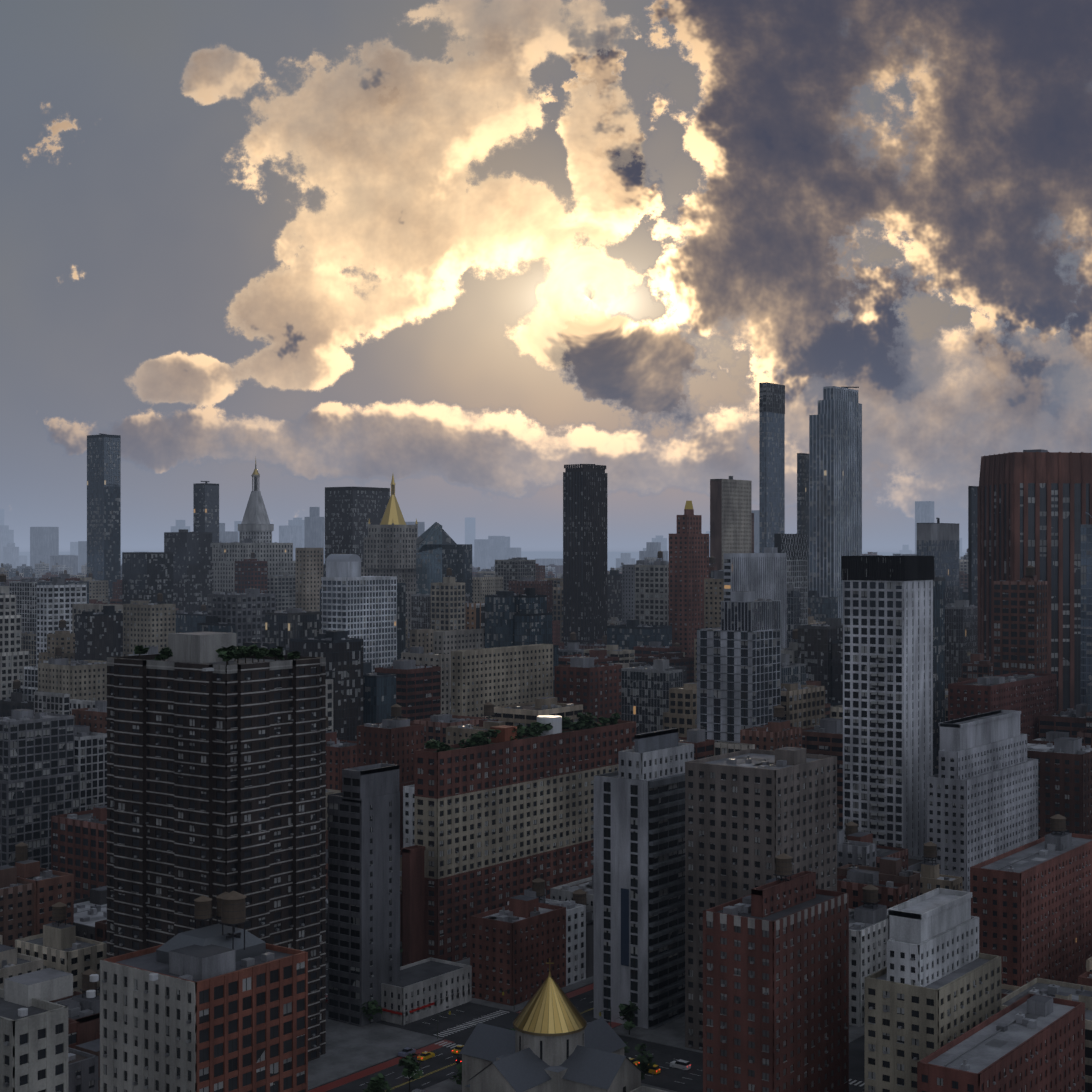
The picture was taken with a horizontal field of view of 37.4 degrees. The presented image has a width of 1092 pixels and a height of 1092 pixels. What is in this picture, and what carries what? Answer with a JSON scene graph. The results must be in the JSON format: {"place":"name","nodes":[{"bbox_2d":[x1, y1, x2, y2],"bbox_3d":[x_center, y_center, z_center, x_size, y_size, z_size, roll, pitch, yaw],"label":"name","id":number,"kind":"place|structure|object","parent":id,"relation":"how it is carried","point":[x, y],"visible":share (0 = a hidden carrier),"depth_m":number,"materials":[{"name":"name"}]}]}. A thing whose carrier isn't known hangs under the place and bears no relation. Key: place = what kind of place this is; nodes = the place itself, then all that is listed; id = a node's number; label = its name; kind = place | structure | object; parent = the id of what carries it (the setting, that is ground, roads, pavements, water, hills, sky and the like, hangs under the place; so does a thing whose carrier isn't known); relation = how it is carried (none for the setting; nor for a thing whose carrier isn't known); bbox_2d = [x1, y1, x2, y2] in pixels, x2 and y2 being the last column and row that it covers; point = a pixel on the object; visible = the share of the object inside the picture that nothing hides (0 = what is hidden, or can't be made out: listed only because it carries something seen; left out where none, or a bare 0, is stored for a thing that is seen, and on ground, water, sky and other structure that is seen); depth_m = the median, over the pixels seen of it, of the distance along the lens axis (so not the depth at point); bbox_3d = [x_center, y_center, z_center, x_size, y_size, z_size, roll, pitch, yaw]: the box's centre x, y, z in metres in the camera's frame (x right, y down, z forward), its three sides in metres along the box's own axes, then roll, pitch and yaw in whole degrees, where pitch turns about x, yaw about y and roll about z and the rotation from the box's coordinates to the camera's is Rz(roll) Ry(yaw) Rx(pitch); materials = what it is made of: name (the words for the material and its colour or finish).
{"place":"outdoors","nodes":[
{"label":"outdoors","id":0,"kind":"place"},
{"bbox_2d":[19,551,964,1091],"bbox_3d":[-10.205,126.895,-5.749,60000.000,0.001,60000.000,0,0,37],"label":"ground","id":1,"kind":"structure","parent":0,"point":[663,1055],"depth_m":404.74,"materials":[{"name":"grey asphalt"}]},
{"bbox_2d":[4,566,17,578],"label":"building","id":2,"kind":"structure","parent":1,"relation":"on","point":[12,571],"depth_m":2359.09,"materials":[{"name":"grey glass"}]},
{"bbox_2d":[0,573,28,699],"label":"building","id":3,"kind":"structure","parent":1,"relation":"on","point":[14,659],"depth_m":861.59,"materials":[{"name":"white concrete"}]},
{"bbox_2d":[0,563,31,585],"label":"city block","id":4,"kind":"structure","parent":1,"relation":"on","point":[3,570],"depth_m":2263.64,"materials":[{"name":"grey glass"}]},
{"bbox_2d":[17,561,59,577],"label":"city block","id":5,"kind":"structure","parent":1,"relation":"on","point":[41,567],"depth_m":3153.01,"materials":[{"name":"grey glass"}]},
{"bbox_2d":[0,842,106,995],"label":"city block","id":6,"kind":"structure","parent":1,"relation":"on","point":[47,920],"depth_m":438.18,"materials":[{"name":"brown brick"}]},
{"bbox_2d":[0,646,106,716],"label":"city block","id":7,"kind":"structure","parent":1,"relation":"on","point":[83,679],"depth_m":808.79,"materials":[{"name":"beige concrete"}]},
{"bbox_2d":[21,578,86,665],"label":"city block","id":8,"kind":"structure","parent":1,"relation":"on","point":[56,599],"depth_m":1071.08,"materials":[{"name":"white concrete"}]},
{"bbox_2d":[56,565,72,574],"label":"building","id":9,"kind":"structure","parent":1,"relation":"on","point":[65,567],"depth_m":3106.95,"materials":[{"name":"white glass"}]},
{"bbox_2d":[39,574,106,603],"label":"city block","id":10,"kind":"structure","parent":1,"relation":"on","point":[68,578],"depth_m":1273.85,"materials":[{"name":"grey concrete"}]},
{"bbox_2d":[49,969,99,1091],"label":"city block","id":11,"kind":"structure","parent":1,"relation":"on","point":[83,1043],"depth_m":359.66,"materials":[{"name":"grey concrete"}]},
{"bbox_2d":[0,968,157,1091],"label":"cream building","id":12,"kind":"structure","parent":1,"relation":"on","point":[33,1039],"depth_m":233.06,"materials":[{"name":"beige concrete"}]},
{"bbox_2d":[34,651,147,714],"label":"city block","id":13,"kind":"structure","parent":1,"relation":"on","point":[56,703],"depth_m":708.01,"materials":[{"name":"grey concrete"}]},
{"bbox_2d":[9,577,178,631],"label":"city block","id":14,"kind":"structure","parent":1,"relation":"on","point":[23,591],"depth_m":1183.02,"materials":[{"name":"grey concrete"}]},
{"bbox_2d":[72,604,122,632],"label":"building","id":15,"kind":"structure","parent":1,"relation":"on","point":[80,608],"depth_m":1013.59,"materials":[{"name":"grey concrete"}]},
{"bbox_2d":[78,573,121,603],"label":"city block","id":16,"kind":"structure","parent":1,"relation":"on","point":[98,590],"depth_m":1429.26,"materials":[{"name":"grey concrete"}]},
{"bbox_2d":[87,433,120,603],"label":"skyscraper","id":17,"kind":"structure","parent":1,"relation":"on","point":[103,506],"depth_m":1491.95,"materials":[{"name":"blue glass"}]},
{"bbox_2d":[39,593,175,662],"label":"city block","id":18,"kind":"structure","parent":1,"relation":"on","point":[108,631],"depth_m":931.65,"materials":[{"name":"beige concrete"}]},
{"bbox_2d":[0,642,288,869],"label":"city block","id":19,"kind":"structure","parent":1,"relation":"on","point":[52,764],"depth_m":597.99,"materials":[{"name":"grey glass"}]},
{"bbox_2d":[122,552,172,604],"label":"dark office slab","id":20,"kind":"structure","parent":1,"relation":"on","point":[147,576],"depth_m":1160.28,"materials":[{"name":"blue glass"}]},
{"bbox_2d":[164,529,211,612],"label":"dark office slab","id":21,"kind":"structure","parent":1,"relation":"on","point":[192,570],"depth_m":1309.05,"materials":[{"name":"blue glass"}]},
{"bbox_2d":[176,604,206,632],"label":"building","id":22,"kind":"structure","parent":1,"relation":"on","point":[187,622],"depth_m":1077.15,"materials":[{"name":"blue glass"}]},
{"bbox_2d":[129,588,275,655],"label":"city block","id":23,"kind":"structure","parent":1,"relation":"on","point":[242,615],"depth_m":927.01,"materials":[{"name":"glass"}]},
{"bbox_2d":[100,891,307,1091],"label":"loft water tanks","id":24,"kind":"object","parent":1,"relation":"on","point":[222,1006],"visible":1,"depth_m":296.16,"materials":[{"name":"red brick"}]},
{"bbox_2d":[193,481,218,542],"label":"skyscraper","id":25,"kind":"structure","parent":1,"relation":"on","point":[205,506],"depth_m":1491.21,"materials":[{"name":"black glass"}]},
{"bbox_2d":[107,631,325,1061],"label":"dark tower apartments","id":26,"kind":"structure","parent":1,"relation":"on","point":[216,763],"depth_m":391.12,"materials":[{"name":"brown brick"}]},
{"bbox_2d":[212,538,294,593],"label":"buildings","id":27,"kind":"structure","parent":1,"relation":"on","point":[277,557],"depth_m":1426.33,"materials":[{"name":"grey stone"}]},
{"bbox_2d":[238,460,273,542],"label":"spire","id":28,"kind":"structure","parent":1,"relation":"on","point":[255,525],"depth_m":1433.83,"materials":[{"name":"grey stone"}]},
{"bbox_2d":[235,552,294,610],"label":"city block","id":29,"kind":"structure","parent":1,"relation":"on","point":[250,573],"depth_m":1370.85,"materials":[{"name":"grey concrete"}]},
{"bbox_2d":[51,630,487,899],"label":"city block","id":30,"kind":"structure","parent":1,"relation":"on","point":[358,692],"depth_m":646.65,"materials":[{"name":"grey concrete"}]},
{"bbox_2d":[265,608,321,645],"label":"building","id":31,"kind":"structure","parent":1,"relation":"on","point":[282,628],"depth_m":810.50,"materials":[{"name":"grey glass"}]},
{"bbox_2d":[295,548,322,611],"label":"tan tower","id":32,"kind":"structure","parent":1,"relation":"on","point":[308,570],"depth_m":1102.29,"materials":[{"name":"beige concrete"}]},
{"bbox_2d":[325,487,389,576],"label":"skyscraper","id":33,"kind":"structure","parent":1,"relation":"on","point":[350,512],"depth_m":1348.82,"materials":[{"name":"black glass"}]},
{"bbox_2d":[321,554,405,672],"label":"apartment building","id":34,"kind":"structure","parent":1,"relation":"on","point":[370,611],"depth_m":787.07,"materials":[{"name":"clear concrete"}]},
{"bbox_2d":[328,763,399,1026],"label":"high-rise building","id":35,"kind":"structure","parent":1,"relation":"on","point":[363,885],"depth_m":429.51,"materials":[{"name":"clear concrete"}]},
{"bbox_2d":[361,475,417,632],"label":"skyscraper","id":36,"kind":"structure","parent":1,"relation":"on","point":[390,544],"depth_m":1272.28,"materials":[{"name":"beige stone"}]},
{"bbox_2d":[320,568,469,651],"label":"city block","id":37,"kind":"structure","parent":1,"relation":"on","point":[441,606],"depth_m":1039.09,"materials":[{"name":"beige concrete"}]},
{"bbox_2d":[410,629,433,652],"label":"building","id":38,"kind":"structure","parent":1,"relation":"on","point":[423,638],"depth_m":849.99,"materials":[{"name":"beige concrete"}]},
{"bbox_2d":[417,1051,434,1060],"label":"taxi","id":39,"kind":"object","parent":1,"relation":"on","point":[423,1056],"visible":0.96,"depth_m":398.03,"materials":[{"name":"yellow metal"}]},
{"bbox_2d":[381,957,471,1024],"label":"low-rise building","id":40,"kind":"structure","parent":1,"relation":"on","point":[424,988],"depth_m":437.73,"materials":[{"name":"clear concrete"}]},
{"bbox_2d":[416,522,471,602],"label":"skyscraper","id":41,"kind":"structure","parent":1,"relation":"on","point":[439,551],"depth_m":1173.14,"materials":[{"name":"blue glass"}]},
{"bbox_2d":[326,697,582,962],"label":"city block","id":42,"kind":"structure","parent":1,"relation":"on","point":[395,740],"depth_m":569.54,"materials":[{"name":"brown brick"}]},
{"bbox_2d":[433,628,484,697],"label":"building","id":43,"kind":"structure","parent":1,"relation":"on","point":[446,642],"depth_m":834.82,"materials":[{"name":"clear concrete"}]},
{"bbox_2d":[375,588,558,722],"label":"city block","id":44,"kind":"structure","parent":1,"relation":"on","point":[512,618],"depth_m":798.35,"materials":[{"name":"grey glass"}]},
{"bbox_2d":[466,602,484,628],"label":"brown building piers","id":45,"kind":"structure","parent":1,"relation":"on","point":[475,615],"depth_m":947.85,"materials":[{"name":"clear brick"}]},
{"bbox_2d":[0,501,961,574],"bbox_3d":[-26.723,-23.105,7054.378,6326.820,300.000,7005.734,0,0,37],"label":"skyline","id":46,"kind":"structure","parent":1,"relation":"on","point":[307,532],"depth_m":4637.42,"materials":[{"name":"grey glass"}]},
{"bbox_2d":[451,644,552,717],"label":"tan slab apartments","id":47,"kind":"structure","parent":1,"relation":"on","point":[501,676],"depth_m":715.80,"materials":[{"name":"beige concrete"}]},
{"bbox_2d":[472,557,535,602],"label":"city block","id":48,"kind":"structure","parent":1,"relation":"on","point":[512,569],"depth_m":1344.97,"materials":[{"name":"grey concrete"}]},
{"bbox_2d":[401,711,635,965],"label":"red brick apartments","id":49,"kind":"structure","parent":1,"relation":"on","point":[503,814],"depth_m":507.76,"materials":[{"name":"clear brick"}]},
{"bbox_2d":[491,564,562,577],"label":"city block","id":50,"kind":"structure","parent":1,"relation":"on","point":[558,568],"depth_m":3134.79,"materials":[{"name":"grey glass"}]},
{"bbox_2d":[509,577,566,648],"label":"city block","id":51,"kind":"structure","parent":1,"relation":"on","point":[542,587],"depth_m":1159.18,"materials":[{"name":"grey concrete"}]},
{"bbox_2d":[536,564,544,580],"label":"building","id":52,"kind":"structure","parent":1,"relation":"on","point":[540,572],"depth_m":1554.62,"materials":[{"name":"brown glass"}]},
{"bbox_2d":[422,958,676,1091],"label":"church","id":53,"kind":"structure","parent":1,"relation":"on","point":[554,1041],"depth_m":352.04,"materials":[{"name":"grey stone"}]},
{"bbox_2d":[544,570,621,625],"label":"city block","id":54,"kind":"structure","parent":1,"relation":"on","point":[614,596],"depth_m":1332.75,"materials":[{"name":"grey glass"}]},
{"bbox_2d":[563,464,607,645],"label":"skyscraper","id":55,"kind":"structure","parent":1,"relation":"on","point":[585,524],"depth_m":1163.98,"materials":[{"name":"black glass"}]},
{"bbox_2d":[308,969,864,1091],"bbox_3d":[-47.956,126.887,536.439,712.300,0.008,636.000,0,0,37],"label":"road markings","id":56,"kind":"object","parent":1,"relation":"on","point":[366,1072],"depth_m":396.88,"materials":[{"name":"white paint"}]},
{"bbox_2d":[398,1047,415,1056],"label":"car","id":57,"kind":"object","parent":56,"relation":"on","point":[404,1052],"visible":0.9,"depth_m":401.16,"materials":[{"name":"grey metal"}]},
{"bbox_2d":[554,656,686,722],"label":"city block","id":58,"kind":"structure","parent":1,"relation":"on","point":[590,685],"depth_m":750.42,"materials":[{"name":"brown brick"}]},
{"bbox_2d":[559,619,684,665],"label":"city block","id":59,"kind":"structure","parent":1,"relation":"on","point":[632,640],"depth_m":951.71,"materials":[{"name":"grey concrete"}]},
{"bbox_2d":[579,551,668,648],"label":"city block","id":60,"kind":"structure","parent":1,"relation":"on","point":[652,594],"depth_m":1087.53,"materials":[{"name":"beige concrete"}]},
{"bbox_2d":[610,560,652,624],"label":"city block","id":61,"kind":"structure","parent":1,"relation":"on","point":[628,591],"depth_m":1274.42,"materials":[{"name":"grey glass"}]},
{"bbox_2d":[470,705,801,1005],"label":"city block","id":62,"kind":"structure","parent":1,"relation":"on","point":[517,942],"depth_m":459.70,"materials":[{"name":"red brick"}]},
{"bbox_2d":[594,728,693,1028],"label":"tower","id":63,"kind":"structure","parent":1,"relation":"on","point":[639,878],"depth_m":429.39,"materials":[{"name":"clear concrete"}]},
{"bbox_2d":[670,1059,690,1070],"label":"car","id":64,"kind":"object","parent":1,"relation":"on","point":[683,1065],"visible":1,"depth_m":390.78,"materials":[{"name":"white metal"}]},
{"bbox_2d":[669,501,708,656],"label":"building","id":65,"kind":"structure","parent":1,"relation":"on","point":[688,557],"depth_m":997.62,"materials":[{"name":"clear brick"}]},
{"bbox_2d":[638,570,800,682],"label":"city block","id":66,"kind":"structure","parent":1,"relation":"on","point":[713,591],"depth_m":900.50,"materials":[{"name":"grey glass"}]},
{"bbox_2d":[621,654,830,736],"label":"city block","id":67,"kind":"structure","parent":1,"relation":"on","point":[656,696],"depth_m":703.28,"materials":[{"name":"grey glass"}]},
{"bbox_2d":[710,476,753,569],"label":"tan tower","id":68,"kind":"structure","parent":1,"relation":"on","point":[731,522],"depth_m":1150.83,"materials":[{"name":"beige concrete"}]},
{"bbox_2d":[697,591,780,742],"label":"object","id":69,"kind":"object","parent":1,"relation":"on","point":[738,669],"visible":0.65,"depth_m":619.19,"materials":[{"name":"grey concrete"}]},
{"bbox_2d":[724,547,786,648],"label":"high-rise building","id":70,"kind":"structure","parent":1,"relation":"on","point":[763,575],"depth_m":836.92,"materials":[{"name":"grey concrete"}]},
{"bbox_2d":[685,747,836,1050],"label":"brown brick apartments","id":71,"kind":"structure","parent":1,"relation":"on","point":[751,815],"depth_m":404.06,"materials":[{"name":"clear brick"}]},
{"bbox_2d":[759,382,784,552],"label":"tower","id":72,"kind":"structure","parent":1,"relation":"on","point":[771,459],"depth_m":1352.56,"materials":[{"name":"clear glass"}]},
{"bbox_2d":[703,853,848,1091],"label":"red brick apartments","id":73,"kind":"structure","parent":1,"relation":"on","point":[776,984],"depth_m":336.21,"materials":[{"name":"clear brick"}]},
{"bbox_2d":[774,534,807,624],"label":"tower","id":74,"kind":"structure","parent":1,"relation":"on","point":[794,547],"depth_m":1008.03,"materials":[{"name":"grey glass"}]},
{"bbox_2d":[781,618,842,706],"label":"city block","id":75,"kind":"structure","parent":1,"relation":"on","point":[817,649],"depth_m":796.58,"materials":[{"name":"grey glass"}]},
{"bbox_2d":[808,590,837,624],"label":"city block","id":76,"kind":"structure","parent":1,"relation":"on","point":[821,609],"depth_m":1169.39,"materials":[{"name":"grey glass"}]},
{"bbox_2d":[797,386,861,623],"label":"skyscraper","id":77,"kind":"structure","parent":1,"relation":"on","point":[829,494],"depth_m":1210.49,"materials":[{"name":"blue glass"}]},
{"bbox_2d":[781,570,947,828],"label":"city block","id":78,"kind":"structure","parent":1,"relation":"on","point":[804,706],"depth_m":650.88,"materials":[{"name":"grey concrete"}]},
{"bbox_2d":[841,556,933,856],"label":"high-rise building","id":79,"kind":"structure","parent":1,"relation":"on","point":[887,686],"depth_m":558.05,"materials":[{"name":"white concrete"}]},
{"bbox_2d":[837,807,962,1026],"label":"city block","id":80,"kind":"structure","parent":1,"relation":"on","point":[875,881],"depth_m":451.44,"materials":[{"name":"white concrete"}]},
{"bbox_2d":[865,888,1000,1091],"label":"stepped white building","id":81,"kind":"structure","parent":1,"relation":"on","point":[934,985],"depth_m":330.38,"materials":[{"name":"beige concrete"}]},
{"bbox_2d":[917,518,958,605],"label":"skyscraper","id":82,"kind":"structure","parent":1,"relation":"on","point":[938,541],"depth_m":1004.99,"materials":[{"name":"grey glass"}]},
{"bbox_2d":[945,600,977,688],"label":"building","id":83,"kind":"structure","parent":1,"relation":"on","point":[961,631],"depth_m":928.82,"materials":[{"name":"grey glass"}]},
{"bbox_2d":[959,571,967,588],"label":"building","id":84,"kind":"structure","parent":1,"relation":"on","point":[963,579],"depth_m":1587.14,"materials":[{"name":"grey glass"}]},
{"bbox_2d":[959,552,967,572],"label":"building","id":85,"kind":"structure","parent":1,"relation":"on","point":[963,565],"depth_m":1925.47,"materials":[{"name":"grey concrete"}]},
{"bbox_2d":[959,587,967,599],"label":"building","id":86,"kind":"structure","parent":1,"relation":"on","point":[963,594],"depth_m":1127.28,"materials":[{"name":"grey glass"}]},
{"bbox_2d":[968,486,977,605],"bbox_3d":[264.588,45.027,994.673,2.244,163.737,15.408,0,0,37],"label":"skyscraper","id":87,"kind":"structure","parent":1,"relation":"on","point":[973,545],"depth_m":990.10,"materials":[{"name":"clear glass"}]},
{"bbox_2d":[927,710,1037,891],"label":"white brick apartments","id":88,"kind":"structure","parent":1,"relation":"on","point":[982,795],"depth_m":525.17,"materials":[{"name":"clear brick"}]},
{"bbox_2d":[945,565,1047,697],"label":"city block","id":89,"kind":"structure","parent":1,"relation":"on","point":[1020,626],"depth_m":776.09,"materials":[{"name":"brown brick"}]},
{"bbox_2d":[917,993,1084,1091],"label":"apartment building","id":90,"kind":"structure","parent":1,"relation":"on","point":[1028,1042],"depth_m":317.02,"materials":[{"name":"red brick"}]},
{"bbox_2d":[948,672,1056,739],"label":"dark red apartments","id":91,"kind":"structure","parent":1,"relation":"on","point":[1031,697],"depth_m":652.16,"materials":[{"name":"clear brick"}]},
{"bbox_2d":[970,814,1091,986],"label":"brick apartments","id":92,"kind":"structure","parent":1,"relation":"on","point":[1031,905],"depth_m":426.31,"materials":[{"name":"red brick"}]},
{"bbox_2d":[978,449,1091,710],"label":"skyscraper","id":93,"kind":"structure","parent":1,"relation":"on","point":[1034,505],"depth_m":848.32,"materials":[{"name":"brown brick"}]},
{"bbox_2d":[1001,957,1091,1091],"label":"city block","id":94,"kind":"structure","parent":1,"relation":"on","point":[1081,991],"depth_m":372.46,"materials":[{"name":"grey concrete"}]},
{"bbox_2d":[1027,682,1091,838],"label":"city block","id":95,"kind":"structure","parent":1,"relation":"on","point":[1060,748],"depth_m":573.92,"materials":[{"name":"brown brick"}]},
{"bbox_2d":[1081,512,1091,703],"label":"high-rise building","id":96,"kind":"structure","parent":1,"relation":"on","point":[1086,603],"depth_m":692.68,"materials":[{"name":"glass"}]},
{"bbox_2d":[0,0,1091,552],"label":"sky","id":97,"kind":"structure","parent":0,"point":[467,253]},
{"bbox_2d":[308,941,864,1089],"bbox_3d":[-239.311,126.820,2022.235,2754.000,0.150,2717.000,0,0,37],"label":"sidewalks","id":98,"kind":"structure","parent":0,"point":[350,1049],"depth_m":414.10,"materials":[{"name":"grey concrete"}]},
{"bbox_2d":[437,988,610,1038],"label":"traffic signals","id":99,"kind":"object","parent":98,"relation":"on","point":[449,1011],"visible":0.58,"depth_m":418.46,"materials":[{"name":"black metal"}]},
{"bbox_2d":[360,949,864,1091],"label":"street trees","id":100,"kind":"object","parent":98,"relation":"on","point":[410,1067],"visible":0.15,"depth_m":373.69,"materials":[{"name":"green plant"}]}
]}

